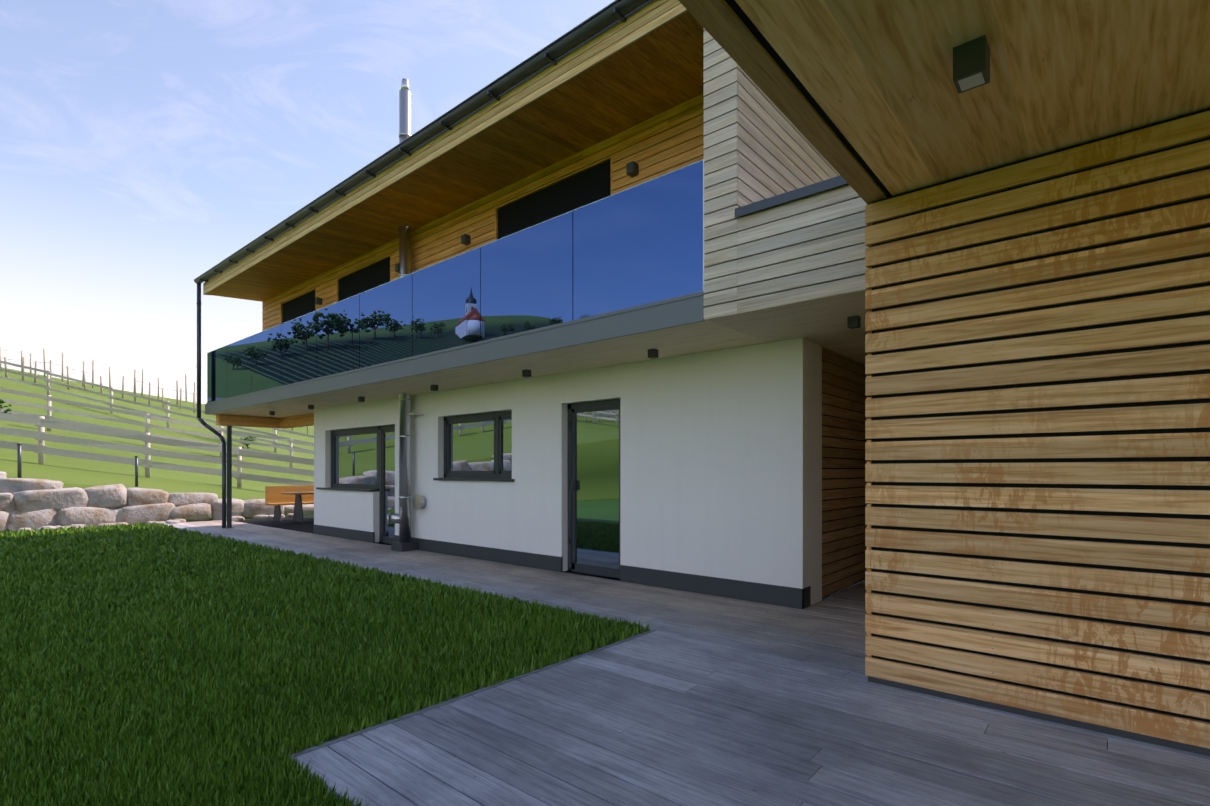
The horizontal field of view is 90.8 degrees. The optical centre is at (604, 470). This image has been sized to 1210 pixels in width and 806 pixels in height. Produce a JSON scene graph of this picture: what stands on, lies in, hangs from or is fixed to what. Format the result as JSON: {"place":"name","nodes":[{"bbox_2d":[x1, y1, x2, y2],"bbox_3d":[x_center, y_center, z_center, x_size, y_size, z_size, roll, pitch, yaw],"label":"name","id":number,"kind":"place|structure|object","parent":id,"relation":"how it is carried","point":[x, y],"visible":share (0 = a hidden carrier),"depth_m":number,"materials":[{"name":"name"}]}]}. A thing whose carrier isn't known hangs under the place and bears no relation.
{"place":"outdoors","nodes":[
{"label":"outdoors","id":0,"kind":"place"},
{"bbox_2d":[0,367,313,537],"bbox_3d":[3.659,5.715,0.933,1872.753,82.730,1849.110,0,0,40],"label":"ground","id":1,"kind":"structure","parent":0,"point":[70,472],"depth_m":23.25,"materials":[{"name":"green plant"}]},
{"bbox_2d":[17,443,138,486],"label":"wall posts","id":2,"kind":"object","parent":1,"relation":"on","point":[19,460],"depth_m":13.70,"materials":[{"name":"grey metal"}]},
{"bbox_2d":[0,399,255,448],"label":"hillside trees","id":3,"kind":"object","parent":1,"relation":"on","point":[9,410],"visible":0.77,"depth_m":26.44,"materials":[{"name":"green plant"}]},
{"bbox_2d":[0,347,307,433],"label":"vineyard posts","id":4,"kind":"object","parent":1,"relation":"on","point":[83,376],"visible":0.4,"depth_m":35.27,"materials":[{"name":"grey wood"}]},
{"bbox_2d":[0,471,313,531],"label":"boulder wall","id":5,"kind":"structure","parent":1,"relation":"on","point":[30,504],"depth_m":14.14,"materials":[{"name":"grey stone"}]},
{"bbox_2d":[0,413,313,487],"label":"fence","id":6,"kind":"object","parent":1,"relation":"on","point":[41,436],"visible":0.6,"depth_m":18.55,"materials":[{"name":"grey wood"}]},
{"bbox_2d":[0,388,313,467],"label":"fence","id":7,"kind":"object","parent":1,"relation":"on","point":[49,408],"visible":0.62,"depth_m":23.25,"materials":[{"name":"grey wood"}]},
{"bbox_2d":[0,360,313,452],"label":"fence","id":8,"kind":"object","parent":1,"relation":"on","point":[110,396],"visible":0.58,"depth_m":28.52,"materials":[{"name":"grey wood"}]},
{"bbox_2d":[0,522,649,805],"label":"lawn","id":9,"kind":"structure","parent":1,"relation":"on","point":[147,664],"depth_m":4.09,"materials":[{"name":"green plant"}]},
{"bbox_2d":[314,338,821,604],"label":"ground floor wall","id":10,"kind":"structure","parent":1,"relation":"on","point":[720,463],"depth_m":6.70,"materials":[{"name":"paint"}]},
{"bbox_2d":[204,293,707,414],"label":"balcony slab","id":11,"kind":"structure","parent":10,"relation":"on","point":[675,313],"depth_m":6.61,"materials":[{"name":"grey concrete"}]},
{"bbox_2d":[216,413,313,428],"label":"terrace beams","id":12,"kind":"structure","parent":11,"relation":"attached to","point":[303,420],"depth_m":13.70,"materials":[{"name":"brown wood"}]},
{"bbox_2d":[206,159,706,403],"bbox_3d":[-3.661,-2.050,9.598,12.800,1.151,1.140,0,0,40],"label":"glass balustrade","id":13,"kind":"object","parent":11,"relation":"on","point":[639,245],"visible":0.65,"depth_m":6.65,"materials":[{"name":"teal glass"}]},
{"bbox_2d":[211,289,869,417],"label":"ceiling soffit","id":14,"kind":"structure","parent":11,"relation":"attached to","point":[822,321],"depth_m":6.16,"materials":[{"name":"grey paint"}]},
{"bbox_2d":[269,35,989,414],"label":"ceiling lights","id":15,"kind":"object","parent":14,"relation":"attached to","point":[971,63],"visible":1,"depth_m":2.34},
{"bbox_2d":[316,399,619,577],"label":"ground-floor windows","id":16,"kind":"structure","parent":10,"relation":"in","point":[477,447],"depth_m":8.60,"materials":[{"name":"grey"}]},
{"bbox_2d":[313,524,810,608],"bbox_3d":[-2.035,1.215,9.100,10.432,0.190,0.188,0,0,40],"label":"wall skirting","id":17,"kind":"object","parent":10,"relation":"attached to","point":[799,598],"depth_m":6.83,"materials":[{"name":"grey paint"}]},
{"bbox_2d":[704,29,868,319],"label":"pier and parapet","id":18,"kind":"structure","parent":10,"relation":"on","point":[785,203],"depth_m":4.81,"materials":[{"name":"beige wood"}]},
{"bbox_2d":[203,0,703,301],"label":"roof","id":19,"kind":"structure","parent":18,"relation":"on","point":[643,62],"depth_m":7.24,"materials":[{"name":"brown wood"}]},
{"bbox_2d":[262,93,707,330],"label":"wall cladding","id":20,"kind":"structure","parent":19,"relation":"attached to","point":[666,142],"depth_m":8.14,"materials":[{"name":"brown wood"}]},
{"bbox_2d":[280,155,638,323],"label":"windows","id":21,"kind":"structure","parent":20,"relation":"attached to","point":[632,168],"depth_m":8.55,"materials":[{"name":"grey"}]},
{"bbox_2d":[164,516,1107,799],"bbox_3d":[-1.625,1.338,8.741,22.050,0.064,8.980,0,0,40],"label":"deck edging","id":22,"kind":"object","parent":1,"relation":"on","point":[306,524],"visible":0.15,"depth_m":4.48,"materials":[{"name":"grey"}]},
{"bbox_2d":[265,485,313,521],"bbox_3d":[-7.586,0.860,16.214,1.380,0.900,2.550,0,0,40],"label":"bench and table","id":23,"kind":"object","parent":22,"relation":"on","point":[298,497],"visible":0.52,"depth_m":15.78,"materials":[{"name":"brown wood"}]},
{"bbox_2d":[164,520,1209,805],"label":"deck boards","id":24,"kind":"object","parent":22,"relation":"on","point":[702,700],"visible":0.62,"depth_m":2.98,"materials":[{"name":"grey wood"}]},
{"bbox_2d":[226,426,233,527],"bbox_3d":[-8.559,0.145,13.594,0.160,2.330,0.160,0,0,40],"label":"steel post","id":25,"kind":"object","parent":24,"relation":"on","point":[229,476],"visible":0.9,"depth_m":13.56,"materials":[{"name":"grey metal"}]},
{"bbox_2d":[387,78,425,551],"bbox_3d":[-3.277,-2.565,9.772,0.652,7.750,0.417,0,0,40],"label":"metal pipe","id":26,"kind":"object","parent":24,"relation":"on","point":[402,518],"visible":0.71,"depth_m":9.77,"materials":[{"name":"grey metal"}]},
{"bbox_2d":[194,0,648,527],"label":"gutter and downpipe","id":27,"kind":"object","parent":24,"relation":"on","point":[596,23],"visible":0.98,"depth_m":7.38,"materials":[{"name":"grey metal"}]},
{"bbox_2d":[822,347,871,597],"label":"passage wall","id":28,"kind":"structure","parent":24,"relation":"on","point":[844,483],"depth_m":6.54,"materials":[{"name":"brown wood"}]},
{"bbox_2d":[865,108,1209,755],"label":"wall","id":29,"kind":"structure","parent":24,"relation":"on","point":[1037,450],"depth_m":3.11,"materials":[{"name":"brown wood"}]},
{"bbox_2d":[678,0,1209,204],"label":"canopy roof","id":30,"kind":"structure","parent":29,"relation":"on","point":[868,100],"depth_m":2.51,"materials":[{"name":"brown wood"}]},
{"bbox_2d":[0,0,614,403],"label":"sky","id":31,"kind":"structure","parent":0,"point":[144,144],"materials":[{"name":"blue"}]}
]}

